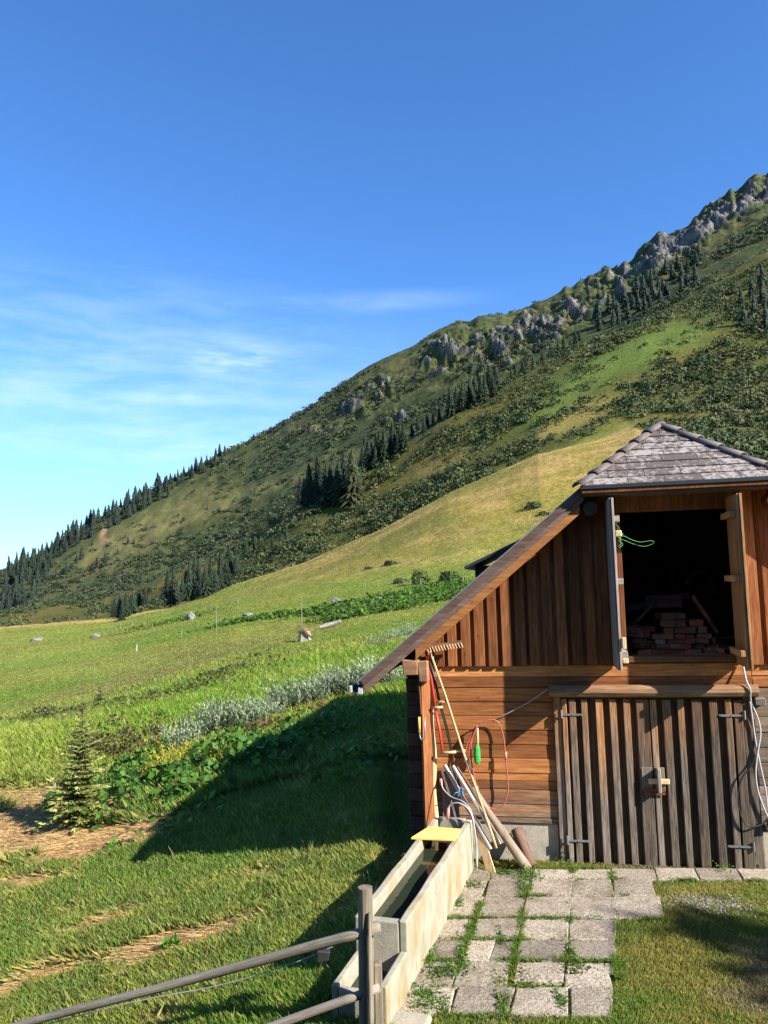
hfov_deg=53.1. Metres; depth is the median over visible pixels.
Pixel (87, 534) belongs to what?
spruce tree
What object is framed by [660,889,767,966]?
gravel
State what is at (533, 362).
spruce tree
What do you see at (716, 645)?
wooden block
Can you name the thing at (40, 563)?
spruce tree
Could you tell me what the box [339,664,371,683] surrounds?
silver shrub
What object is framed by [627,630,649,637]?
wooden block
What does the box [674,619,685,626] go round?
wooden block
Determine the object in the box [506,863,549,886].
weed
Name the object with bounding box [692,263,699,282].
spruce tree
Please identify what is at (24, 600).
spruce tree
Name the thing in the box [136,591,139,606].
spruce tree
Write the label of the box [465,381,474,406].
spruce tree
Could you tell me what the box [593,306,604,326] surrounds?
spruce tree
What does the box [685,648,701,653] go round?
wooden block
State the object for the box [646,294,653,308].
spruce tree
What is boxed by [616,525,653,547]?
baling twine
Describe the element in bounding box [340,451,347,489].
spruce tree
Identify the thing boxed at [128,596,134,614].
spruce tree
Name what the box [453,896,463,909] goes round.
weed
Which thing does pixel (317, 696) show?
silver shrub
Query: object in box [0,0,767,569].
sky
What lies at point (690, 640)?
wooden block
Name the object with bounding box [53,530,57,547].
spruce tree
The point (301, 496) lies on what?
spruce tree
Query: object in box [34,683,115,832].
young spruce
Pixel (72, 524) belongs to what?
spruce tree
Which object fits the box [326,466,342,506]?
spruce tree
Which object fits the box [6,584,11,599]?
spruce tree
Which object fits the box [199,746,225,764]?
yellow flower plant
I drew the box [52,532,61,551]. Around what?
spruce tree
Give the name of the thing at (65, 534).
spruce tree
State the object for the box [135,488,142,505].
spruce tree
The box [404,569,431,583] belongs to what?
bush
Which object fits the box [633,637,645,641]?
wooden block
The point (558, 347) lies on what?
spruce tree
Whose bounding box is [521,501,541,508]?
bush
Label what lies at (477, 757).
hand brush
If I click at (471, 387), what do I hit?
spruce tree
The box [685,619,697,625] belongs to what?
wooden block
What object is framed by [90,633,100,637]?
boulder
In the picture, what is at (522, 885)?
weed
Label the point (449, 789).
grey plank
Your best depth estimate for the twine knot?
9.04 m
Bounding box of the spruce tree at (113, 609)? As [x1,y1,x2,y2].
[108,597,116,617]
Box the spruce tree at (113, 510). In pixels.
[108,502,115,517]
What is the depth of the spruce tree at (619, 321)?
481.88 m
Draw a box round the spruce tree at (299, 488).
[292,477,301,503]
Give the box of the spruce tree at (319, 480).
[311,461,323,505]
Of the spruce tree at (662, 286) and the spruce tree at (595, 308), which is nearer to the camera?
the spruce tree at (662, 286)
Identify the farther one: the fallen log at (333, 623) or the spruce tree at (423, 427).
the spruce tree at (423, 427)
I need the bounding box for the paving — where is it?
[400,868,767,1020]
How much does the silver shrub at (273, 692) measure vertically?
0.879 m
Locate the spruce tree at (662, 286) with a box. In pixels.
[661,277,664,292]
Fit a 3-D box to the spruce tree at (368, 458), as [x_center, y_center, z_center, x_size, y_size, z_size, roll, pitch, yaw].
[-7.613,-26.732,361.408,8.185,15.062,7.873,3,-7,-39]
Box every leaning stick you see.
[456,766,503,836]
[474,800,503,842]
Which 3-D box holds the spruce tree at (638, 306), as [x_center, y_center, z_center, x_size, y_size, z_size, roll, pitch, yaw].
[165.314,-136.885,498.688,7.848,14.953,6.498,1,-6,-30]
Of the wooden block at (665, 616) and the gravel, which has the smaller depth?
the gravel
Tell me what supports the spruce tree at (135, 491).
on the hillside
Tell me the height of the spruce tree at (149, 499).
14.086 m
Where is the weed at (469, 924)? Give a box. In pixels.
[464,918,479,933]
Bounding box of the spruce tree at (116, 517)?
[112,508,120,523]
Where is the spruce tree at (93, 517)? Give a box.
[88,509,96,525]
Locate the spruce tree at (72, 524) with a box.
[68,519,74,537]
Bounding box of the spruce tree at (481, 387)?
[476,373,486,402]
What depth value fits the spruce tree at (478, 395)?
356.50 m
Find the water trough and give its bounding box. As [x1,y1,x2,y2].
[332,817,473,1023]
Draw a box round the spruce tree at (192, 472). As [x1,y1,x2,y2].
[190,466,194,477]
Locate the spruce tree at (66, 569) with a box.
[64,561,68,572]
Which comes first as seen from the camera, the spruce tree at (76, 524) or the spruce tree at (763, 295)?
the spruce tree at (763, 295)
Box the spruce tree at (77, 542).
[74,531,79,545]
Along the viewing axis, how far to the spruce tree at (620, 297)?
545.54 m
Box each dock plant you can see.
[104,836,122,850]
[161,930,181,949]
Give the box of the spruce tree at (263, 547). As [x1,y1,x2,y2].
[259,540,264,555]
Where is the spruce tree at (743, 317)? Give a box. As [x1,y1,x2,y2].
[739,303,747,326]
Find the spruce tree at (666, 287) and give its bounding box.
[664,282,668,293]
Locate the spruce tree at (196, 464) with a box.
[194,457,198,469]
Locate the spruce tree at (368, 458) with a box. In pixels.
[359,440,373,468]
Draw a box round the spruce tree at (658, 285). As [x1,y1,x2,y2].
[656,277,660,287]
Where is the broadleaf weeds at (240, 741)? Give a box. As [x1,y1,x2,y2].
[34,696,406,835]
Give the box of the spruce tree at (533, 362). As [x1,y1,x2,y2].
[531,356,534,367]
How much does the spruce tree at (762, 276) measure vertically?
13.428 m
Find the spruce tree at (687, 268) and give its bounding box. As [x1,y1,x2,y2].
[684,259,691,272]
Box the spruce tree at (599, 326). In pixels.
[595,315,603,330]
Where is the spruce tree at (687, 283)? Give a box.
[684,273,690,286]
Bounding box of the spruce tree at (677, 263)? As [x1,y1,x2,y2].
[674,251,680,268]
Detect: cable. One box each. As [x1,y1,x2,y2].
[498,689,547,717]
[737,754,767,827]
[743,667,767,827]
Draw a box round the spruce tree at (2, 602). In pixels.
[0,592,5,609]
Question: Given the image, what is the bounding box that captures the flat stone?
[390,1010,431,1023]
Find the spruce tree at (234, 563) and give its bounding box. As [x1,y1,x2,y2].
[232,553,238,576]
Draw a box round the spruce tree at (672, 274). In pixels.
[668,262,676,280]
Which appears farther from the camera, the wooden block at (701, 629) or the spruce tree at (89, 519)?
the spruce tree at (89, 519)
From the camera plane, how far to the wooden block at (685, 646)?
9.46 m
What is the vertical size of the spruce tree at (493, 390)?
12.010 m
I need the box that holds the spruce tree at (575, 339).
[572,331,578,344]
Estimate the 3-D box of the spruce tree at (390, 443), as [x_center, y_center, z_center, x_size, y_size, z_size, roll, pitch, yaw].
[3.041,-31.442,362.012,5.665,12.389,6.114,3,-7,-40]
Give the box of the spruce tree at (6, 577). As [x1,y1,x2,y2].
[0,568,10,586]
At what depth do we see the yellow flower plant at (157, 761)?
15.82 m
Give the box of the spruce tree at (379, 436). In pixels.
[377,429,381,455]
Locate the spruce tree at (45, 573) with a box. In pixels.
[41,561,50,580]
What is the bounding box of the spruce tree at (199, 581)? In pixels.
[195,569,201,597]
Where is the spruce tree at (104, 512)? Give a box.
[101,505,106,517]
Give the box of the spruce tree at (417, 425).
[414,415,419,429]
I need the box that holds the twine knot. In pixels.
[454,787,462,795]
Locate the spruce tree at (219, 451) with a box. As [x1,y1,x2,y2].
[217,444,221,455]
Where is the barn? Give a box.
[349,421,767,869]
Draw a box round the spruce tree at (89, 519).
[86,509,91,526]
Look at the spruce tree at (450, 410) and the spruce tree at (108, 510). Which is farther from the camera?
the spruce tree at (108, 510)
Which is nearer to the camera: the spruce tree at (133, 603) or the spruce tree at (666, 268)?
the spruce tree at (133, 603)
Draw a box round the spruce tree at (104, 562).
[102,553,107,565]
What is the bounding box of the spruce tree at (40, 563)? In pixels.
[38,554,43,571]
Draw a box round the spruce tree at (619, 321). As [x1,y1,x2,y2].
[615,311,621,327]
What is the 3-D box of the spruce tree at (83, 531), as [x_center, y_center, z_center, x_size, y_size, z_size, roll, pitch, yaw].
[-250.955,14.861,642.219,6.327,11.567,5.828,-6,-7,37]
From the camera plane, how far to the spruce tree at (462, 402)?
360.98 m
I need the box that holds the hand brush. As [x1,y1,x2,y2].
[474,728,480,763]
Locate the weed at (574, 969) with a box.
[544,955,605,983]
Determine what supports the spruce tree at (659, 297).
on the hillside
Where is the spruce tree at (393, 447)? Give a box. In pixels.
[389,430,396,455]
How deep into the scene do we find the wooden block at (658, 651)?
9.51 m
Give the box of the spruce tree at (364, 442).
[357,434,366,466]
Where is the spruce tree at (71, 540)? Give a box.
[67,527,74,544]
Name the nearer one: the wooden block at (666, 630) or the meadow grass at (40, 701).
the wooden block at (666, 630)
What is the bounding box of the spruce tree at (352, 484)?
[338,448,366,506]
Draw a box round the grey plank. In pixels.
[440,767,459,817]
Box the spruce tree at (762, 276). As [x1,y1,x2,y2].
[756,264,767,286]
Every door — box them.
[560,698,669,866]
[649,698,754,869]
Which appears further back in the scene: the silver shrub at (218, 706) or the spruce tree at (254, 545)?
the spruce tree at (254, 545)
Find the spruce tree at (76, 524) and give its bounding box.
[73,519,79,534]
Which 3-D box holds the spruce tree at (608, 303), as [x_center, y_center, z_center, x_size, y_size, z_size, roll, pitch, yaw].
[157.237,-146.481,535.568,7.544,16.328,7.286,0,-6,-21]
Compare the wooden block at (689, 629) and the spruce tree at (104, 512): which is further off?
the spruce tree at (104, 512)
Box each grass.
[0,426,645,714]
[0,628,767,1023]
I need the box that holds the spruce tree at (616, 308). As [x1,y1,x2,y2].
[614,299,623,317]
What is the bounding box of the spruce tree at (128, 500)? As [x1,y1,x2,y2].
[126,493,130,510]
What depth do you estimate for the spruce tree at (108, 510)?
662.89 m
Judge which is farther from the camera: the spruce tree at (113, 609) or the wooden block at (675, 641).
the spruce tree at (113, 609)
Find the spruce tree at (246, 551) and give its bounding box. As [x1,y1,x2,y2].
[242,539,249,561]
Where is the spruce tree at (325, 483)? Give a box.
[317,463,330,507]
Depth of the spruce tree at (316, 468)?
346.64 m
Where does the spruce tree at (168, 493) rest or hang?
on the hillside
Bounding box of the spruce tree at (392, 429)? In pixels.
[388,420,396,441]
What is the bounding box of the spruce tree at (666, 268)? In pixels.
[661,256,670,273]
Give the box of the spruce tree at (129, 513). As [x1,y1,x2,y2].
[125,504,132,516]
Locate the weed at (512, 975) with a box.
[473,956,546,994]
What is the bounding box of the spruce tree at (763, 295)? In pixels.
[757,279,767,306]
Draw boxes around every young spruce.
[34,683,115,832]
[93,681,105,702]
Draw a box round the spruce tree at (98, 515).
[96,507,100,521]
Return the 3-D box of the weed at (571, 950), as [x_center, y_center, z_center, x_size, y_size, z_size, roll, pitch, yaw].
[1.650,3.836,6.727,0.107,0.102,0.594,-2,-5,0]
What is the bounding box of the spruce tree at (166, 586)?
[162,568,169,603]
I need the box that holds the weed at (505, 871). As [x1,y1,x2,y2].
[494,866,515,874]
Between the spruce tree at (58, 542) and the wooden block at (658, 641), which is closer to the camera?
the wooden block at (658, 641)
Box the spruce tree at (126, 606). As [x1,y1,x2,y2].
[123,592,131,617]
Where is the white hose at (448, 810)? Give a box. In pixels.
[439,778,477,869]
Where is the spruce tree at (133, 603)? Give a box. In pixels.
[129,591,138,613]
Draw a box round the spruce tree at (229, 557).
[225,545,233,573]
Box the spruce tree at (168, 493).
[166,485,170,496]
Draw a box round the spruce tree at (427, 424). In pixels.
[425,414,430,428]
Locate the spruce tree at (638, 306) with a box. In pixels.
[634,291,642,311]
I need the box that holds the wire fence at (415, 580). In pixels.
[364,576,463,585]
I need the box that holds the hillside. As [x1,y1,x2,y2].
[0,173,767,1023]
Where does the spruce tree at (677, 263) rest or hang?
on the hillside
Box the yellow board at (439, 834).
[411,827,461,840]
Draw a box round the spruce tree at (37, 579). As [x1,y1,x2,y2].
[34,568,42,587]
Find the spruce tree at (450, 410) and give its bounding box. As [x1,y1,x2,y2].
[444,387,456,417]
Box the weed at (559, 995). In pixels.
[547,981,566,1011]
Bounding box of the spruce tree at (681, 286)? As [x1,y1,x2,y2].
[678,276,685,291]
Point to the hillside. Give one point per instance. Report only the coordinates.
(720, 221)
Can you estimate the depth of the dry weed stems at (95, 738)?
18.74 m
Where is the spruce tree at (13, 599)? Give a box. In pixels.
[10,588,15,606]
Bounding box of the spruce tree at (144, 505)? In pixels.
[141,493,147,508]
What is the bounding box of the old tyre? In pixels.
[683,570,717,593]
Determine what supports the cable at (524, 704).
attached to the barn
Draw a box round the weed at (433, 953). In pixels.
[423,941,440,965]
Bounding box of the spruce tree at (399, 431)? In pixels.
[396,421,401,440]
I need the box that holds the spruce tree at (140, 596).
[138,589,142,605]
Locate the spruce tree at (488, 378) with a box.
[486,367,493,394]
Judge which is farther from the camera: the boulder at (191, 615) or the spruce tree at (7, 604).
the spruce tree at (7, 604)
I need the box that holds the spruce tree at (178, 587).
[176,578,181,602]
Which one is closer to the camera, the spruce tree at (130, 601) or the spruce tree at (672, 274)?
the spruce tree at (130, 601)
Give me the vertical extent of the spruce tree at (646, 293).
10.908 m
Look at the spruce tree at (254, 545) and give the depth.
333.61 m
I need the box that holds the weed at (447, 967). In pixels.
[421,958,470,980]
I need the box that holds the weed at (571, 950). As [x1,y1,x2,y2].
[564,934,582,969]
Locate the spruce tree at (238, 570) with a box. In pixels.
[232,554,241,578]
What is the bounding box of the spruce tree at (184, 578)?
[180,569,186,588]
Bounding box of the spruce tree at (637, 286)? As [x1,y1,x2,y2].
[633,275,640,295]
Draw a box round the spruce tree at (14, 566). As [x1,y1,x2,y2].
[12,559,16,572]
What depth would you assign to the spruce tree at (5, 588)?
552.62 m
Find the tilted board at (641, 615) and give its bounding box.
[629,604,652,626]
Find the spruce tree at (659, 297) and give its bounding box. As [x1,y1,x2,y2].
[657,287,663,301]
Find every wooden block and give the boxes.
[626,626,642,631]
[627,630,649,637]
[627,642,653,648]
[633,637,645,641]
[634,649,650,653]
[639,626,657,631]
[650,638,664,643]
[650,649,665,653]
[652,633,673,638]
[653,643,669,648]
[654,612,675,619]
[660,620,675,626]
[661,627,673,633]
[665,638,685,643]
[665,649,684,653]
[669,612,685,618]
[669,644,679,648]
[673,626,695,632]
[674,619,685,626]
[674,633,684,638]
[680,644,691,648]
[684,633,693,637]
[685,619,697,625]
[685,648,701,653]
[686,638,694,643]
[691,643,705,648]
[693,633,706,638]
[693,636,718,643]
[695,626,706,632]
[698,619,703,625]
[702,649,717,653]
[704,632,711,637]
[706,642,718,647]
[706,647,729,652]
[717,640,726,644]
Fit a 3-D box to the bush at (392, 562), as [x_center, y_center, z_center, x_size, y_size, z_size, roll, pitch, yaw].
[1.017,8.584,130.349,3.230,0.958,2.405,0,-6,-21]
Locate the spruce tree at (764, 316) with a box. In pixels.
[760,302,767,330]
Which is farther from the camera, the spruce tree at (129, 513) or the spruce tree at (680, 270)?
the spruce tree at (129, 513)
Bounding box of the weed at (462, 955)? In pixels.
[454,931,475,980]
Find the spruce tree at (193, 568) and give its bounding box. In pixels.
[191,557,197,585]
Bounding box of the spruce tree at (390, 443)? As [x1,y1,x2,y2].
[387,433,392,454]
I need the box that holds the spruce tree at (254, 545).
[251,537,256,553]
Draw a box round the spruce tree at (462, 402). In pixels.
[456,384,467,411]
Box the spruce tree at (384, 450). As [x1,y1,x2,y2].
[378,430,391,462]
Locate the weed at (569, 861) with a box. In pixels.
[555,849,585,870]
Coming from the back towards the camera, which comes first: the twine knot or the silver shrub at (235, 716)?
the silver shrub at (235, 716)
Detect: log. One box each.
[320,619,340,628]
[511,827,536,868]
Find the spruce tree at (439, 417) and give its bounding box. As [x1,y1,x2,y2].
[436,407,441,421]
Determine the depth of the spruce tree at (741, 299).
360.73 m
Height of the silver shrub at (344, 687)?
0.859 m
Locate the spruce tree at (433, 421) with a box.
[431,413,435,425]
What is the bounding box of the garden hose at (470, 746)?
[464,719,508,809]
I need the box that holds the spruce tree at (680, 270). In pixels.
[677,264,684,279]
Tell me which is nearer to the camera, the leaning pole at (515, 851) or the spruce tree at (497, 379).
the leaning pole at (515, 851)
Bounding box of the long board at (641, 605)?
[626,592,689,611]
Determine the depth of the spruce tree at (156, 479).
668.69 m
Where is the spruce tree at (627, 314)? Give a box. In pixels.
[624,303,631,319]
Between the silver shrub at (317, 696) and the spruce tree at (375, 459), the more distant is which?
the spruce tree at (375, 459)
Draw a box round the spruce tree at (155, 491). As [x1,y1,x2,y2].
[153,481,157,495]
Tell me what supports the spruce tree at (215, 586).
on the hillside
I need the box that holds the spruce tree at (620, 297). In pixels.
[618,290,622,303]
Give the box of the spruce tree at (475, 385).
[472,372,477,399]
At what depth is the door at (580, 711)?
8.89 m
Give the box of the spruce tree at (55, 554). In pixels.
[53,546,57,557]
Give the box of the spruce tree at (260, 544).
[257,535,261,551]
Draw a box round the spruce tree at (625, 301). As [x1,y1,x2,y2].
[621,289,628,306]
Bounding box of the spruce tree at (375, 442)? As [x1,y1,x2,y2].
[373,432,379,451]
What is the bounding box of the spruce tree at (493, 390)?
[488,374,498,396]
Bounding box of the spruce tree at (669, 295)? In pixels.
[666,289,672,300]
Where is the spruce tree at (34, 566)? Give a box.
[32,558,36,571]
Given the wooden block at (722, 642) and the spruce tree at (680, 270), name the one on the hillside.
the spruce tree at (680, 270)
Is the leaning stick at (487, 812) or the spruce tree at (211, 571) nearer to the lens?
the leaning stick at (487, 812)
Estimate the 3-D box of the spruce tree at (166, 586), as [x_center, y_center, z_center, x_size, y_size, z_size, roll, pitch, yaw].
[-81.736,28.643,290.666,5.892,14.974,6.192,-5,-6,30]
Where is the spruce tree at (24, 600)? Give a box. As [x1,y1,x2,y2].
[20,590,26,604]
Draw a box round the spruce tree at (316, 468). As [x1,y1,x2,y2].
[306,453,319,504]
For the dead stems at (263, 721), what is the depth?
18.36 m
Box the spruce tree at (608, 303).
[604,292,611,312]
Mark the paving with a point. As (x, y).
(594, 993)
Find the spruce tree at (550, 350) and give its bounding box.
[549,344,552,356]
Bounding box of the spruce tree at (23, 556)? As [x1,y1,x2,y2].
[18,547,27,567]
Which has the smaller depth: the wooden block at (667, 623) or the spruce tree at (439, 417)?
the wooden block at (667, 623)
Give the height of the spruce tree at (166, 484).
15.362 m
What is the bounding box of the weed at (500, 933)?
[495,925,507,947]
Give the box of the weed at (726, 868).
[708,857,734,872]
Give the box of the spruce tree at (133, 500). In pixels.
[128,492,136,506]
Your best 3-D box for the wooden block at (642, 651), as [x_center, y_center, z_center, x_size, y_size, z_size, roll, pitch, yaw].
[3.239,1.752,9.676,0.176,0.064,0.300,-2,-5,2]
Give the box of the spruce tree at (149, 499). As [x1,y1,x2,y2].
[145,490,151,504]
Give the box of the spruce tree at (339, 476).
[328,459,344,504]
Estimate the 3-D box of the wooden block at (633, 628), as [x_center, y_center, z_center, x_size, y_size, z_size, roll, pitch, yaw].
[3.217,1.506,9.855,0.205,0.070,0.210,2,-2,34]
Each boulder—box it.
[30,637,42,640]
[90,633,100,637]
[185,611,195,619]
[331,597,340,602]
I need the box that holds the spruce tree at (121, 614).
[116,599,125,621]
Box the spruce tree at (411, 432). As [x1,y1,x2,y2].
[409,422,414,437]
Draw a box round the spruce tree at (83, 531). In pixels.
[80,523,85,535]
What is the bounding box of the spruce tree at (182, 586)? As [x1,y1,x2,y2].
[179,576,184,600]
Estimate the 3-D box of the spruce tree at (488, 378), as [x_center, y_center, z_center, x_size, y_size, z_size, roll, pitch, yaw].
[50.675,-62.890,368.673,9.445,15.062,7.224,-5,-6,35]
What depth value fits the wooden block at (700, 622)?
9.49 m
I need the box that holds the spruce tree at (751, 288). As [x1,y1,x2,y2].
[745,278,757,295]
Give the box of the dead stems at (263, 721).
[229,682,379,733]
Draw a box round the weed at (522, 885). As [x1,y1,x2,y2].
[512,873,533,899]
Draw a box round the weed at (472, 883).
[464,879,484,889]
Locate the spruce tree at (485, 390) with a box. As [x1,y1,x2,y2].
[479,375,489,400]
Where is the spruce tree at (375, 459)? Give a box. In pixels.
[369,446,380,467]
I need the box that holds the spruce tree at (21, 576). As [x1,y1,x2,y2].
[18,564,25,582]
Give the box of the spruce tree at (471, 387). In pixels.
[466,379,476,402]
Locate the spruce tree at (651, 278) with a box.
[646,269,654,286]
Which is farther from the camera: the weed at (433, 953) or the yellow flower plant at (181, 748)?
the yellow flower plant at (181, 748)
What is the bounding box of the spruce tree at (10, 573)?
[7,564,12,584]
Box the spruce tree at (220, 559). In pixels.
[213,551,223,575]
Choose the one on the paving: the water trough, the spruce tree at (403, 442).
the water trough
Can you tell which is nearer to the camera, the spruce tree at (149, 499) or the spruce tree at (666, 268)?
the spruce tree at (666, 268)
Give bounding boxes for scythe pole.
[425,649,455,753]
[428,655,464,751]
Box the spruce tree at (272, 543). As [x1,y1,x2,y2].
[270,535,274,552]
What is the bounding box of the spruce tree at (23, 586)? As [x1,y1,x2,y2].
[21,578,26,591]
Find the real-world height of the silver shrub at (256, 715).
0.755 m
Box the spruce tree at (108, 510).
[106,504,110,515]
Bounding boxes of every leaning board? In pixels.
[475,821,495,872]
[691,595,718,633]
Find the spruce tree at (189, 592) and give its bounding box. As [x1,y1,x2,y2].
[180,564,195,601]
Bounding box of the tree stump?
[291,626,313,641]
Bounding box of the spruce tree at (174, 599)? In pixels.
[163,567,180,606]
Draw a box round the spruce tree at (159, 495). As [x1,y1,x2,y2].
[155,485,162,500]
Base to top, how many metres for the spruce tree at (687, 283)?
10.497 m
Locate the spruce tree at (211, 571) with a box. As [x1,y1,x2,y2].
[207,558,214,592]
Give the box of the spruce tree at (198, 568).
[193,560,202,594]
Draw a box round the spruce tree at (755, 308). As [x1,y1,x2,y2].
[749,293,759,318]
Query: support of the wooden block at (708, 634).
on the wooden block
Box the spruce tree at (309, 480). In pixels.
[301,464,313,506]
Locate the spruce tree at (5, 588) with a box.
[0,580,8,599]
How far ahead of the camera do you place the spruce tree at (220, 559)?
295.95 m
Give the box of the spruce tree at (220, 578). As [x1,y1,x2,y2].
[217,561,226,589]
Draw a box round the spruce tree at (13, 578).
[11,570,15,583]
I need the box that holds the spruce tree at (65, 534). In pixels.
[61,529,68,547]
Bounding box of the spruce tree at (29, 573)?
[25,566,32,577]
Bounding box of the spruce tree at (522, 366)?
[520,359,525,374]
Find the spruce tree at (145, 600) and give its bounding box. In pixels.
[140,586,149,607]
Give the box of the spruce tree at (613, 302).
[610,295,615,310]
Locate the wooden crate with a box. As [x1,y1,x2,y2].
[642,594,682,607]
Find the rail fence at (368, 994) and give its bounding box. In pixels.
[10,884,383,1023]
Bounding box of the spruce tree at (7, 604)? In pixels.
[4,594,11,608]
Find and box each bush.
[384,560,398,564]
[390,578,408,583]
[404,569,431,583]
[433,568,464,582]
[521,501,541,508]
[535,510,549,514]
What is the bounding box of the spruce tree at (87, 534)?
[84,527,89,538]
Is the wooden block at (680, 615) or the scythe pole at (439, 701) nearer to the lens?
the scythe pole at (439, 701)
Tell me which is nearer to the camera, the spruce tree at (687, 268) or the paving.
the paving
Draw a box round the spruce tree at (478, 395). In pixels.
[474,379,484,405]
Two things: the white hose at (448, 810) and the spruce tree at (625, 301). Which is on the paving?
the white hose at (448, 810)
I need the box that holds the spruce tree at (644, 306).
[641,294,647,313]
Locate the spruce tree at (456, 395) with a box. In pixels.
[453,386,458,408]
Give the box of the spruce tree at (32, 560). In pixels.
[28,551,36,567]
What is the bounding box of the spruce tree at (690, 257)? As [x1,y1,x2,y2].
[684,246,693,267]
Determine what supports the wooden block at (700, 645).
on the wooden block
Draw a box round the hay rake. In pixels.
[427,640,497,848]
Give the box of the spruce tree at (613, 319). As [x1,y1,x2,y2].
[609,309,616,325]
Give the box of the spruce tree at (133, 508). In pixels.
[131,502,136,513]
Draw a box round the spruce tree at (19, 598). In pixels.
[15,589,22,606]
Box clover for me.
[0,818,407,1023]
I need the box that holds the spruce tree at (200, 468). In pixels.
[198,461,202,470]
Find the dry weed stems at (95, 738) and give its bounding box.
[56,710,178,766]
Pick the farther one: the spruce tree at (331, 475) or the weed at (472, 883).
the spruce tree at (331, 475)
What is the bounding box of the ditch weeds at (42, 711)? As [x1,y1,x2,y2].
[0,642,325,727]
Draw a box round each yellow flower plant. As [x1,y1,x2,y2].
[144,736,190,770]
[165,735,192,764]
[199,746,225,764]
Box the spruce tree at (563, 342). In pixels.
[561,333,565,348]
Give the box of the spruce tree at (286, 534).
[284,526,289,538]
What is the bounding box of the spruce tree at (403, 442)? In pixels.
[397,423,410,452]
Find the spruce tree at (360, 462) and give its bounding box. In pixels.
[358,444,368,470]
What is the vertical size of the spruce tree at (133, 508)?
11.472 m
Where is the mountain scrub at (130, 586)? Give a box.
[0,196,767,610]
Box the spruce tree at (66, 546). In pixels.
[63,539,67,550]
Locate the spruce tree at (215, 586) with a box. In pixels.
[211,569,220,592]
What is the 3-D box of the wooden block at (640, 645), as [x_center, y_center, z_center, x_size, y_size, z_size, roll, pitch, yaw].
[3.240,1.672,9.661,0.338,0.076,0.209,5,-8,-37]
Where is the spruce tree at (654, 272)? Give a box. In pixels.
[652,263,658,279]
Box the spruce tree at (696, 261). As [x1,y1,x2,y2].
[692,250,700,266]
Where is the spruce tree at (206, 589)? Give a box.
[196,565,214,598]
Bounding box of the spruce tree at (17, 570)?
[15,562,19,574]
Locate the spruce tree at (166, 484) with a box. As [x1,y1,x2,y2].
[163,475,168,490]
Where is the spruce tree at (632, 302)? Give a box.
[630,296,635,309]
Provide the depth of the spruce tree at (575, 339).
490.04 m
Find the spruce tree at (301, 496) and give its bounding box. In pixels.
[298,477,307,506]
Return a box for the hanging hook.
[418,681,425,740]
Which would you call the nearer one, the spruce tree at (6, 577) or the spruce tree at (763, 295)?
the spruce tree at (763, 295)
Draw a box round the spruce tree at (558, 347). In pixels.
[556,340,561,353]
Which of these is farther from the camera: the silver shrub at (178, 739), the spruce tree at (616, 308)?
the spruce tree at (616, 308)
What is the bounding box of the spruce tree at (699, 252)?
[696,244,703,258]
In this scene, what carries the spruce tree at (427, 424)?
on the hillside
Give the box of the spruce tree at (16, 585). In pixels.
[11,576,20,594]
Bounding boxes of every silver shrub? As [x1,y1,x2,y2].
[157,717,206,749]
[175,710,214,738]
[188,698,251,733]
[193,710,229,733]
[196,690,255,727]
[216,708,255,727]
[221,696,274,727]
[244,698,283,717]
[252,697,286,717]
[259,674,318,709]
[262,689,296,710]
[287,678,331,705]
[295,672,346,698]
[308,673,347,695]
[313,662,358,689]
[322,660,375,694]
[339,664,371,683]
[350,654,395,682]
[365,634,380,645]
[372,633,389,645]
[372,665,405,683]
[379,629,400,638]
[388,627,409,638]
[394,621,417,635]
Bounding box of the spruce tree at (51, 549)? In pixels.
[49,542,53,553]
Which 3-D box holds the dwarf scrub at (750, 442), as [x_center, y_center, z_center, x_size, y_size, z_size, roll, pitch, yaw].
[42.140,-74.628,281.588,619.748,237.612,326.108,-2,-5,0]
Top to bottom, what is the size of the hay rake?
2.322 m
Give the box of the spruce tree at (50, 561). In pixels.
[47,551,53,568]
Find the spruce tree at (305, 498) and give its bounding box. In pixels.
[298,463,312,506]
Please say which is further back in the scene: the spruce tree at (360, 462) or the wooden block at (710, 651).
the spruce tree at (360, 462)
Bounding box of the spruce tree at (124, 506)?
[120,497,126,513]
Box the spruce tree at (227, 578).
[222,559,234,587]
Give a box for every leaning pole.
[443,764,492,849]
[452,765,500,844]
[470,787,530,870]
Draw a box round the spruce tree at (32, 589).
[27,579,37,599]
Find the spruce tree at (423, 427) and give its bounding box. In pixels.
[421,417,426,432]
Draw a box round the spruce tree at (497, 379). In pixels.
[494,365,502,389]
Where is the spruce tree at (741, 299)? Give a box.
[737,287,744,305]
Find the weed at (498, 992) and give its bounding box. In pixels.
[492,977,508,1023]
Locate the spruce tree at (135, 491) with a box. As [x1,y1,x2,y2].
[133,486,137,498]
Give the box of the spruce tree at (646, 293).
[642,287,648,300]
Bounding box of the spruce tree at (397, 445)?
[394,434,401,455]
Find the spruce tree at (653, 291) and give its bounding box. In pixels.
[646,280,656,301]
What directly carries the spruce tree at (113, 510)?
on the hillside
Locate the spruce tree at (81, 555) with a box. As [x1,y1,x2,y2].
[78,547,83,558]
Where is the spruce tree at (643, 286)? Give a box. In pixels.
[639,276,645,296]
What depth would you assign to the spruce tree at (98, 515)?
662.26 m
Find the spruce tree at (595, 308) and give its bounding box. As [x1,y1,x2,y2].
[592,299,599,318]
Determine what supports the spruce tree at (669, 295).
on the hillside
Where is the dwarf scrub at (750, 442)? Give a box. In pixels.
[0,258,767,626]
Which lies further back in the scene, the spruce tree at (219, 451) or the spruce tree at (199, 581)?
the spruce tree at (219, 451)
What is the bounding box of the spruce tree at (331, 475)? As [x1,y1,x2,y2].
[322,463,333,505]
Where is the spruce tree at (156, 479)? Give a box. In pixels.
[153,472,158,488]
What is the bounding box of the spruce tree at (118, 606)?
[113,594,121,618]
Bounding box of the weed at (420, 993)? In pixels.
[406,976,458,1020]

